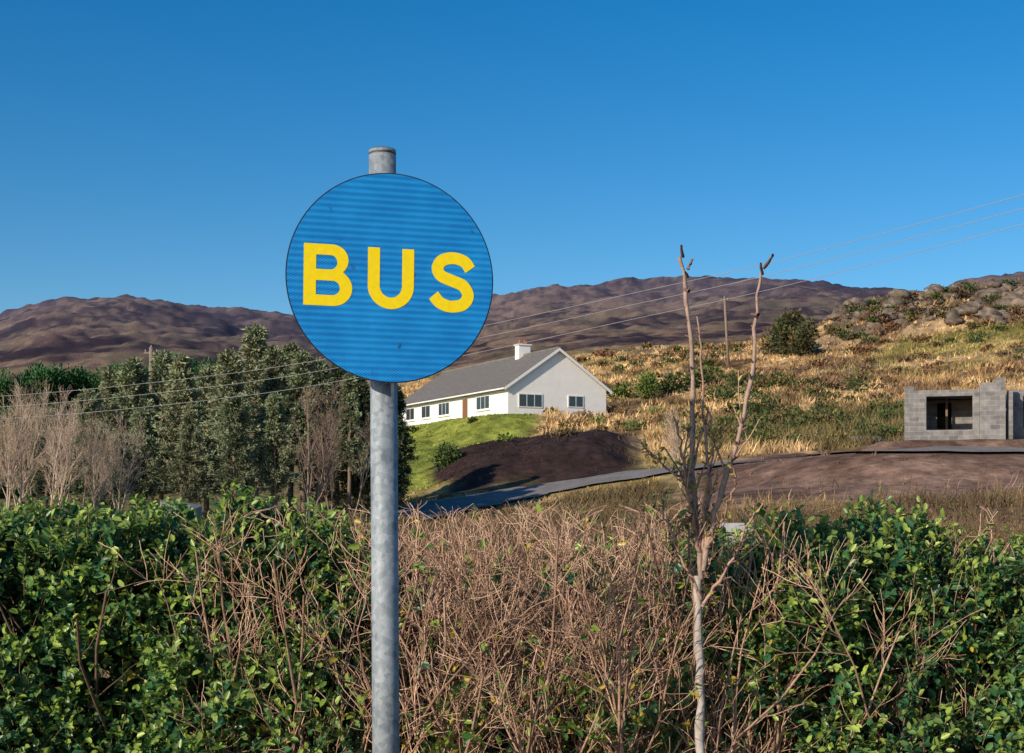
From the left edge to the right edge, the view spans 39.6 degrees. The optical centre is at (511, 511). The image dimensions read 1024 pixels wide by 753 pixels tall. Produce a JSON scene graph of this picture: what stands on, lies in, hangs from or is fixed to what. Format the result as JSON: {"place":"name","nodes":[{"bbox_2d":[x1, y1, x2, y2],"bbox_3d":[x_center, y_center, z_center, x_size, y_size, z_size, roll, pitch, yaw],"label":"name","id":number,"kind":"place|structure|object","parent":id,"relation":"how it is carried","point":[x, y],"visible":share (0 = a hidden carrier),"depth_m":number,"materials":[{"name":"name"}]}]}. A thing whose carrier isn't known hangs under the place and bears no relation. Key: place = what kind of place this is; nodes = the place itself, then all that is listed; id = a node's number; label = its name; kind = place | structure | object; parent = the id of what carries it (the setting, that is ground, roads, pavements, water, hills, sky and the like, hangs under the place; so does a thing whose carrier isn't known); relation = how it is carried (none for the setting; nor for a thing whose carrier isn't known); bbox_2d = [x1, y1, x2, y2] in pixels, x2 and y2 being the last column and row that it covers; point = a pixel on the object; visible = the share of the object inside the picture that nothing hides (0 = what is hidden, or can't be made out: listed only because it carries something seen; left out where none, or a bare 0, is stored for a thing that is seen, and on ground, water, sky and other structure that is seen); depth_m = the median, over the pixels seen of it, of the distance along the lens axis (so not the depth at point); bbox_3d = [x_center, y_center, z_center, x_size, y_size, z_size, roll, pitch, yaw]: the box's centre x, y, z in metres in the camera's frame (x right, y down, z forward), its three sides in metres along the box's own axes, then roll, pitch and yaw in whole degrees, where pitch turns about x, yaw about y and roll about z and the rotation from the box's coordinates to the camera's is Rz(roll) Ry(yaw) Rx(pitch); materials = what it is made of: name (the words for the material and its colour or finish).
{"place":"outdoors","nodes":[
{"label":"outdoors","id":0,"kind":"place"},
{"bbox_2d":[0,271,1023,752],"bbox_3d":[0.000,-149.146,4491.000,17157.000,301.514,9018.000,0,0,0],"label":"hillside ground","id":1,"kind":"structure","parent":0,"point":[92,335],"depth_m":401.46,"materials":[{"name":"brown plant"}]},
{"bbox_2d":[0,411,13,490],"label":"bare tree","id":2,"kind":"object","parent":1,"relation":"on","point":[1,437],"visible":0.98,"depth_m":55.82,"materials":[{"name":"brown plant"}]},
{"bbox_2d":[0,402,40,514],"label":"bare tree","id":3,"kind":"object","parent":1,"relation":"on","point":[11,463],"visible":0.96,"depth_m":56.14,"materials":[{"name":"brown plant"}]},
{"bbox_2d":[0,379,60,508],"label":"bare tree","id":4,"kind":"object","parent":1,"relation":"on","point":[8,497],"visible":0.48,"depth_m":58.14,"materials":[{"name":"brown plant"}]},
{"bbox_2d":[12,376,50,507],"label":"bare tree","id":5,"kind":"object","parent":1,"relation":"on","point":[32,401],"visible":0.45,"depth_m":61.02,"materials":[{"name":"brown plant"}]},
{"bbox_2d":[25,408,67,507],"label":"spruce tree","id":6,"kind":"object","parent":1,"relation":"on","point":[37,481],"visible":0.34,"depth_m":73.79,"materials":[{"name":"green plant"}]},
{"bbox_2d":[34,402,89,506],"bbox_3d":[-17.055,-1.647,53.812,1.981,5.190,2.906,0,0,-31],"label":"bare tree","id":7,"kind":"object","parent":1,"relation":"on","point":[56,474],"visible":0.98,"depth_m":53.92,"materials":[{"name":"brown plant"}]},
{"bbox_2d":[34,383,99,508],"bbox_3d":[-17.986,-2.171,56.426,2.018,5.973,2.960,0,0,32],"label":"bare tree","id":8,"kind":"object","parent":1,"relation":"on","point":[72,453],"visible":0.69,"depth_m":56.63,"materials":[{"name":"brown plant"}]},
{"bbox_2d":[57,388,116,505],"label":"spruce tree","id":9,"kind":"object","parent":1,"relation":"on","point":[94,404],"visible":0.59,"depth_m":65.67,"materials":[{"name":"green plant"}]},
{"bbox_2d":[78,405,109,506],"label":"bare tree","id":10,"kind":"object","parent":1,"relation":"on","point":[90,460],"visible":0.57,"depth_m":57.58,"materials":[{"name":"brown plant"}]},
{"bbox_2d":[78,420,125,509],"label":"bare tree","id":11,"kind":"object","parent":1,"relation":"on","point":[104,471],"visible":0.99,"depth_m":54.71,"materials":[{"name":"brown plant"}]},
{"bbox_2d":[78,422,130,512],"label":"spruce tree","id":12,"kind":"object","parent":1,"relation":"on","point":[109,503],"visible":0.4,"depth_m":59.86,"materials":[{"name":"green plant"}]},
{"bbox_2d":[82,365,130,507],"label":"spruce tree","id":13,"kind":"object","parent":1,"relation":"on","point":[109,380],"visible":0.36,"depth_m":69.81,"materials":[{"name":"green plant"}]},
{"bbox_2d":[0,353,243,498],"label":"evergreen tree belt","id":14,"kind":"object","parent":1,"relation":"on","point":[77,378],"visible":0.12,"depth_m":109.69,"materials":[{"name":"green plant"}]},
{"bbox_2d":[94,411,150,510],"bbox_3d":[-15.354,-1.627,56.433,2.359,4.836,1.608,0,0,-30],"label":"bare tree","id":15,"kind":"object","parent":1,"relation":"on","point":[120,480],"visible":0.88,"depth_m":56.35,"materials":[{"name":"brown plant"}]},
{"bbox_2d":[108,356,173,511],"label":"spruce tree","id":16,"kind":"object","parent":1,"relation":"on","point":[131,372],"visible":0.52,"depth_m":67.50,"materials":[{"name":"green plant"}]},
{"bbox_2d":[114,407,175,508],"bbox_3d":[-15.830,-1.840,60.994,2.663,5.289,2.188,0,0,1],"label":"spruce tree","id":17,"kind":"object","parent":1,"relation":"on","point":[143,480],"visible":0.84,"depth_m":60.71,"materials":[{"name":"green plant"}]},
{"bbox_2d":[144,345,157,499],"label":"utility pole","id":18,"kind":"object","parent":1,"relation":"on","point":[151,352],"visible":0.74,"depth_m":99.88,"materials":[{"name":"brown wood"}]},
{"bbox_2d":[141,349,192,505],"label":"spruce tree","id":19,"kind":"object","parent":1,"relation":"on","point":[159,365],"visible":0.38,"depth_m":71.75,"materials":[{"name":"green plant"}]},
{"bbox_2d":[142,352,210,499],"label":"spruce tree","id":20,"kind":"object","parent":1,"relation":"on","point":[183,362],"visible":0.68,"depth_m":65.65,"materials":[{"name":"green plant"}]},
{"bbox_2d":[160,499,201,728],"bbox_3d":[-2.094,0.755,9.000,0.220,1.690,0.200,0,0,0],"label":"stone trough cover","id":21,"kind":"object","parent":1,"relation":"on","point":[198,508],"visible":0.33,"depth_m":9.00,"materials":[{"name":"stone"}]},
{"bbox_2d":[165,401,216,503],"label":"spruce tree","id":22,"kind":"object","parent":1,"relation":"on","point":[190,432],"visible":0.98,"depth_m":59.85,"materials":[{"name":"green plant"}]},
{"bbox_2d":[163,363,224,517],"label":"spruce tree","id":23,"kind":"object","parent":1,"relation":"on","point":[206,370],"visible":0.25,"depth_m":69.66,"materials":[{"name":"green plant"}]},
{"bbox_2d":[192,347,269,513],"bbox_3d":[-12.755,-3.381,64.178,3.786,8.155,2.762,0,0,-24],"label":"spruce tree","id":24,"kind":"object","parent":1,"relation":"on","point":[232,363],"visible":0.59,"depth_m":63.84,"materials":[{"name":"green plant"}]},
{"bbox_2d":[207,392,261,499],"bbox_3d":[-11.636,-2.208,59.945,2.216,5.773,2.696,0,0,-3],"label":"spruce tree","id":25,"kind":"object","parent":1,"relation":"on","point":[233,407],"visible":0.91,"depth_m":59.81,"materials":[{"name":"green plant"}]},
{"bbox_2d":[0,478,480,752],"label":"evergreen hedge","id":26,"kind":"object","parent":1,"relation":"on","point":[56,571],"visible":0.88,"depth_m":5.43,"materials":[{"name":"green plant"}]},
{"bbox_2d":[235,322,289,494],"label":"spruce tree","id":27,"kind":"object","parent":1,"relation":"on","point":[254,337],"visible":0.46,"depth_m":67.63,"materials":[{"name":"green plant"}]},
{"bbox_2d":[246,344,298,510],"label":"spruce tree","id":28,"kind":"object","parent":1,"relation":"on","point":[276,358],"visible":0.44,"depth_m":65.86,"materials":[{"name":"green plant"}]},
{"bbox_2d":[254,391,305,514],"bbox_3d":[-10.092,-2.291,60.986,2.403,5.774,1.975,0,0,11],"label":"spruce tree","id":29,"kind":"object","parent":1,"relation":"on","point":[272,442],"visible":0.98,"depth_m":60.73,"materials":[{"name":"green plant"}]},
{"bbox_2d":[279,341,301,514],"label":"spruce tree","id":30,"kind":"object","parent":1,"relation":"on","point":[289,350],"visible":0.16,"depth_m":73.91,"materials":[{"name":"green plant"}]},
{"bbox_2d":[277,350,333,513],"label":"spruce tree","id":31,"kind":"object","parent":1,"relation":"on","point":[300,380],"visible":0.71,"depth_m":65.56,"materials":[{"name":"green plant"}]},
{"bbox_2d":[282,380,352,517],"bbox_3d":[-8.265,-2.570,59.987,3.370,6.518,1.950,0,0,-38],"label":"bare tree","id":32,"kind":"object","parent":1,"relation":"on","point":[308,444],"visible":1,"depth_m":60.04,"materials":[{"name":"brown plant"}]},
{"bbox_2d":[290,355,345,503],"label":"spruce tree","id":33,"kind":"object","parent":1,"relation":"on","point":[322,378],"visible":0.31,"depth_m":69.95,"materials":[{"name":"green plant"}]},
{"bbox_2d":[296,371,346,514],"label":"spruce tree","id":34,"kind":"object","parent":1,"relation":"on","point":[322,498],"visible":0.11,"depth_m":73.81,"materials":[{"name":"green plant"}]},
{"bbox_2d":[302,401,347,509],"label":"bare tree","id":35,"kind":"object","parent":1,"relation":"on","point":[332,478],"visible":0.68,"depth_m":61.76,"materials":[{"name":"brown plant"}]},
{"bbox_2d":[325,364,347,512],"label":"spruce tree","id":36,"kind":"object","parent":1,"relation":"on","point":[337,373],"visible":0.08,"depth_m":75.81,"materials":[{"name":"green plant"}]},
{"bbox_2d":[326,372,370,514],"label":"spruce tree","id":37,"kind":"object","parent":1,"relation":"on","point":[349,397],"visible":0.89,"depth_m":65.81,"materials":[{"name":"green plant"}]},
{"bbox_2d":[334,373,366,510],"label":"spruce tree","id":38,"kind":"object","parent":1,"relation":"on","point":[343,472],"visible":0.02,"depth_m":71.86,"materials":[{"name":"green plant"}]},
{"bbox_2d":[338,382,370,514],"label":"spruce tree","id":39,"kind":"object","parent":1,"relation":"on","point":[364,397],"visible":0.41,"depth_m":67.82,"materials":[{"name":"green plant"}]},
{"bbox_2d":[351,413,370,516],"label":"bare tree","id":40,"kind":"object","parent":1,"relation":"on","point":[368,451],"visible":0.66,"depth_m":61.96,"materials":[{"name":"brown plant"}]},
{"bbox_2d":[285,146,492,752],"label":"bus stop sign","id":41,"kind":"object","parent":1,"relation":"on","point":[389,277],"visible":1,"depth_m":4.13,"materials":[{"name":"metal"}]},
{"bbox_2d":[398,415,410,506],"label":"spruce tree","id":42,"kind":"object","parent":1,"relation":"on","point":[401,457],"visible":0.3,"depth_m":65.90,"materials":[{"name":"green plant"}]},
{"bbox_2d":[397,383,419,503],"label":"spruce tree","id":43,"kind":"object","parent":1,"relation":"on","point":[401,410],"visible":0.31,"depth_m":73.94,"materials":[{"name":"green plant"}]},
{"bbox_2d":[409,425,421,433],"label":"garden bush","id":44,"kind":"object","parent":1,"relation":"on","point":[412,430],"visible":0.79,"depth_m":129.92,"materials":[{"name":"green plant"}]},
{"bbox_2d":[432,441,462,471],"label":"garden bush","id":45,"kind":"object","parent":1,"relation":"on","point":[445,448],"visible":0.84,"depth_m":93.04,"materials":[{"name":"green plant"}]},
{"bbox_2d":[401,413,543,500],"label":"lawn grass","id":46,"kind":"structure","parent":1,"relation":"on","point":[439,483],"depth_m":95.48,"materials":[{"name":"plant"}]},
{"bbox_2d":[467,415,477,423],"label":"garden bush","id":47,"kind":"object","parent":1,"relation":"on","point":[471,420],"visible":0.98,"depth_m":119.97,"materials":[{"name":"green plant"}]},
{"bbox_2d":[199,530,762,752],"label":"evergreen hedge undergrowth","id":48,"kind":"object","parent":1,"relation":"on","point":[323,674],"visible":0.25,"depth_m":5.41,"materials":[{"name":"brown plant"}]},
{"bbox_2d":[494,432,512,441],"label":"garden bush","id":49,"kind":"object","parent":1,"relation":"on","point":[502,436],"visible":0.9,"depth_m":96.08,"materials":[{"name":"green plant"}]},
{"bbox_2d":[403,340,612,425],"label":"white bungalow","id":50,"kind":"object","parent":1,"relation":"on","point":[524,379],"visible":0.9,"depth_m":128.81,"materials":[{"name":"paint"}]},
{"bbox_2d":[438,401,449,415],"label":"window frame","id":51,"kind":"structure","parent":50,"relation":"in","point":[448,401],"depth_m":136.85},
{"bbox_2d":[462,399,467,417],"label":"door leaf","id":52,"kind":"structure","parent":50,"relation":"in","point":[464,401],"depth_m":132.84,"materials":[{"name":"brown wood"}]},
{"bbox_2d":[476,394,489,410],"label":"window frame","id":53,"kind":"structure","parent":50,"relation":"in","point":[489,394],"depth_m":129.89,"materials":[{"name":"plastic"}]},
{"bbox_2d":[481,396,484,408],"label":"window pane","id":54,"kind":"structure","parent":50,"relation":"in","point":[482,398],"depth_m":129.29,"materials":[{"name":"blue glass"}]},
{"bbox_2d":[485,396,488,407],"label":"window pane","id":55,"kind":"structure","parent":50,"relation":"in","point":[486,397],"depth_m":128.62,"materials":[{"name":"blue glass"}]},
{"bbox_2d":[519,394,525,405],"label":"gable window pane","id":56,"kind":"structure","parent":50,"relation":"in","point":[522,397],"depth_m":125.55,"materials":[{"name":"blue glass"}]},
{"bbox_2d":[518,393,541,407],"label":"gable window frame","id":57,"kind":"structure","parent":50,"relation":"in","point":[518,393],"depth_m":125.86,"materials":[{"name":"plastic"}]},
{"bbox_2d":[527,394,533,406],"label":"gable window pane","id":58,"kind":"structure","parent":50,"relation":"in","point":[530,398],"depth_m":125.92,"materials":[{"name":"blue glass"}]},
{"bbox_2d":[535,395,541,406],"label":"gable window pane","id":59,"kind":"structure","parent":50,"relation":"in","point":[538,398],"depth_m":126.29,"materials":[{"name":"blue glass"}]},
{"bbox_2d":[569,396,574,405],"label":"gable window pane","id":60,"kind":"structure","parent":50,"relation":"in","point":[571,398],"depth_m":127.81,"materials":[{"name":"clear glass"}]},
{"bbox_2d":[568,395,583,407],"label":"gable window frame","id":61,"kind":"structure","parent":50,"relation":"in","point":[575,406],"depth_m":128.00,"materials":[{"name":"plastic"}]},
{"bbox_2d":[576,396,582,406],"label":"gable window pane","id":62,"kind":"structure","parent":50,"relation":"in","point":[579,400],"depth_m":128.15,"materials":[{"name":"blue glass"}]},
{"bbox_2d":[0,498,1023,752],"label":"meadow grass","id":63,"kind":"structure","parent":1,"relation":"on","point":[104,674],"depth_m":36.56,"materials":[{"name":"plant"}]},
{"bbox_2d":[7,487,1023,590],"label":"bramble scrub","id":64,"kind":"object","parent":1,"relation":"on","point":[657,495],"visible":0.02,"depth_m":44.35,"materials":[{"name":"brown plant"}]},
{"bbox_2d":[89,498,1023,752],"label":"bare twig hedge","id":65,"kind":"object","parent":1,"relation":"on","point":[621,686],"visible":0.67,"depth_m":5.31,"materials":[{"name":"plant"}]},
{"bbox_2d":[607,382,633,401],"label":"garden shrub","id":66,"kind":"object","parent":1,"relation":"on","point":[619,390],"visible":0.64,"depth_m":148.39,"materials":[{"name":"green plant"}]},
{"bbox_2d":[632,370,662,399],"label":"garden shrub","id":67,"kind":"object","parent":1,"relation":"on","point":[653,382],"visible":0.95,"depth_m":145.91,"materials":[{"name":"green plant"}]},
{"bbox_2d":[657,370,688,394],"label":"garden shrub","id":68,"kind":"object","parent":1,"relation":"on","point":[668,382],"visible":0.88,"depth_m":148.27,"materials":[{"name":"green plant"}]},
{"bbox_2d":[659,408,687,487],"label":"bare tree","id":69,"kind":"object","parent":1,"relation":"on","point":[677,444],"visible":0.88,"depth_m":70.04,"materials":[{"name":"beige plant"}]},
{"bbox_2d":[327,276,1023,538],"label":"hill grass","id":70,"kind":"structure","parent":1,"relation":"on","point":[602,497],"depth_m":111.60,"materials":[{"name":"plant"}]},
{"bbox_2d":[348,446,1023,522],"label":"farm lane","id":71,"kind":"structure","parent":1,"relation":"on","point":[500,496],"depth_m":74.74,"materials":[{"name":"asphalt"}]},
{"bbox_2d":[679,366,715,390],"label":"garden shrub","id":72,"kind":"object","parent":1,"relation":"on","point":[697,377],"visible":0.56,"depth_m":149.22,"materials":[{"name":"green plant"}]},
{"bbox_2d":[641,245,773,752],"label":"bare sapling","id":73,"kind":"object","parent":1,"relation":"on","point":[703,541],"visible":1,"depth_m":5.06,"materials":[{"name":"plant"}]},
{"bbox_2d":[703,364,723,375],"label":"garden shrub","id":74,"kind":"object","parent":1,"relation":"on","point":[712,369],"visible":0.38,"depth_m":179.72,"materials":[{"name":"green plant"}]},
{"bbox_2d":[419,480,1023,589],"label":"dead weeds","id":75,"kind":"object","parent":1,"relation":"on","point":[942,520],"visible":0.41,"depth_m":39.02,"materials":[{"name":"brown plant"}]},
{"bbox_2d":[721,296,729,366],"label":"utility pole","id":76,"kind":"object","parent":1,"relation":"on","point":[726,337],"visible":0.9,"depth_m":192.15,"materials":[{"name":"brown wood"}]},
{"bbox_2d":[725,532,740,546],"bbox_3d":[1.259,0.856,8.000,0.120,1.488,0.120,0,0,0],"label":"shaft","id":77,"kind":"object","parent":1,"relation":"on","point":[732,536],"depth_m":7.94,"materials":[{"name":"concrete"}]},
{"bbox_2d":[719,523,749,531],"bbox_3d":[1.259,0.087,8.000,0.160,0.050,0.160,0,0,0],"label":"cap","id":78,"kind":"object","parent":77,"relation":"on","point":[728,526],"visible":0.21,"depth_m":7.92,"materials":[{"name":"concrete"}]},
{"bbox_2d":[709,336,834,358],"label":"post and wire fence","id":79,"kind":"object","parent":1,"relation":"on","point":[767,350],"visible":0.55,"depth_m":200.66,"materials":[{"name":"brown wood"}]},
{"bbox_2d":[534,278,1023,443],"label":"gorse scrub","id":80,"kind":"object","parent":1,"relation":"on","point":[769,379],"visible":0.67,"depth_m":140.92,"materials":[{"name":"beige plant"}]},
{"bbox_2d":[537,486,1023,752],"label":"evergreen hedge","id":81,"kind":"object","parent":1,"relation":"on","point":[907,542],"visible":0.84,"depth_m":5.40,"materials":[{"name":"green plant"}]},
{"bbox_2d":[759,307,820,356],"bbox_3d":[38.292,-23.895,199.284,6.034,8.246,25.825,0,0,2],"label":"round hawthorn tree","id":82,"kind":"object","parent":1,"relation":"on","point":[789,333],"visible":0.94,"depth_m":192.41,"materials":[{"name":"green plant"}]},
{"bbox_2d":[827,303,982,325],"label":"post and wire fence","id":83,"kind":"object","parent":1,"relation":"on","point":[903,314],"visible":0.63,"depth_m":202.39,"materials":[{"name":"brown wood"}]},
{"bbox_2d":[904,390,925,439],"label":"front wall pier","id":84,"kind":"structure","parent":1,"relation":"on","point":[914,414],"depth_m":67.86,"materials":[{"name":"concrete"}]},
{"bbox_2d":[818,348,1015,376],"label":"post and wire fence","id":85,"kind":"object","parent":1,"relation":"on","point":[917,360],"visible":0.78,"depth_m":155.49,"materials":[{"name":"brown wood"}]},
{"bbox_2d":[824,281,1023,325],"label":"rock outcrop","id":86,"kind":"object","parent":1,"relation":"on","point":[1011,298],"visible":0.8,"depth_m":219.97,"materials":[{"name":"grey stone"}]},
{"bbox_2d":[926,400,936,429],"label":"partition wall pier","id":87,"kind":"structure","parent":1,"relation":"on","point":[931,414],"depth_m":70.72,"materials":[{"name":"concrete"}]},
{"bbox_2d":[937,400,951,403],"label":"partition wall lintel","id":88,"kind":"structure","parent":87,"relation":"attached to","point":[942,401],"depth_m":70.57,"materials":[{"name":"concrete"}]},
{"bbox_2d":[946,398,947,429],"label":"timber prop","id":89,"kind":"object","parent":1,"relation":"on","point":[946,413],"visible":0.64,"depth_m":69.84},
{"bbox_2d":[926,429,972,439],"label":"front wall below opening","id":90,"kind":"structure","parent":1,"relation":"on","point":[965,434],"depth_m":67.42,"materials":[{"name":"concrete"}]},
{"bbox_2d":[952,400,971,429],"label":"partition wall pier","id":91,"kind":"structure","parent":1,"relation":"on","point":[961,414],"depth_m":70.31,"materials":[{"name":"concrete"}]},
{"bbox_2d":[972,389,978,438],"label":"front wall pier","id":92,"kind":"structure","parent":1,"relation":"on","point":[975,412],"depth_m":67.08,"materials":[{"name":"concrete"}]},
{"bbox_2d":[926,389,972,396],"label":"front wall lintel","id":93,"kind":"structure","parent":92,"relation":"attached to","point":[957,392],"depth_m":67.42,"materials":[{"name":"concrete"}]},
{"bbox_2d":[979,386,979,438],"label":"porch side","id":94,"kind":"object","parent":1,"relation":"on","point":[979,412],"visible":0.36,"depth_m":66.83,"materials":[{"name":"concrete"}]},
{"bbox_2d":[937,403,1023,429],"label":"wall pier","id":95,"kind":"structure","parent":1,"relation":"on","point":[941,416],"depth_m":74.00,"materials":[{"name":"concrete"}]},
{"bbox_2d":[980,382,1005,438],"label":"porch pier","id":96,"kind":"structure","parent":1,"relation":"on","point":[992,410],"depth_m":66.38,"materials":[{"name":"concrete"}]},
{"bbox_2d":[1006,390,1012,438],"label":"cross wall pier","id":97,"kind":"structure","parent":1,"relation":"on","point":[1009,414],"depth_m":66.46,"materials":[{"name":"concrete"}]},
{"bbox_2d":[1013,390,1022,438],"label":"front wall pier","id":98,"kind":"structure","parent":1,"relation":"on","point":[1017,414],"depth_m":67.39,"materials":[{"name":"concrete"}]},
{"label":"left wall pier","id":99,"kind":"object","parent":1,"relation":"on","visible":0},
{"bbox_2d":[926,396,971,404],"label":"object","id":100,"kind":"structure","parent":99,"relation":"attached to","point":[952,398],"depth_m":70.16,"materials":[{"name":"concrete"}]},
{"bbox_2d":[0,0,1023,314],"label":"sky","id":101,"kind":"structure","parent":0,"point":[176,151],"materials":[{"name":"blue"}]},
{"bbox_3d":[-26.992,-1.266,56.000,1.000,6.331,0.300,0,0,0],"label":"utility pole","id":102,"kind":"object","parent":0,"visible":0},
{"bbox_2d":[1,194,1023,418],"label":"overhead power lines","id":103,"kind":"object","parent":102,"relation":"attached to","point":[564,319],"visible":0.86,"depth_m":44.35,"materials":[{"name":"metal"}]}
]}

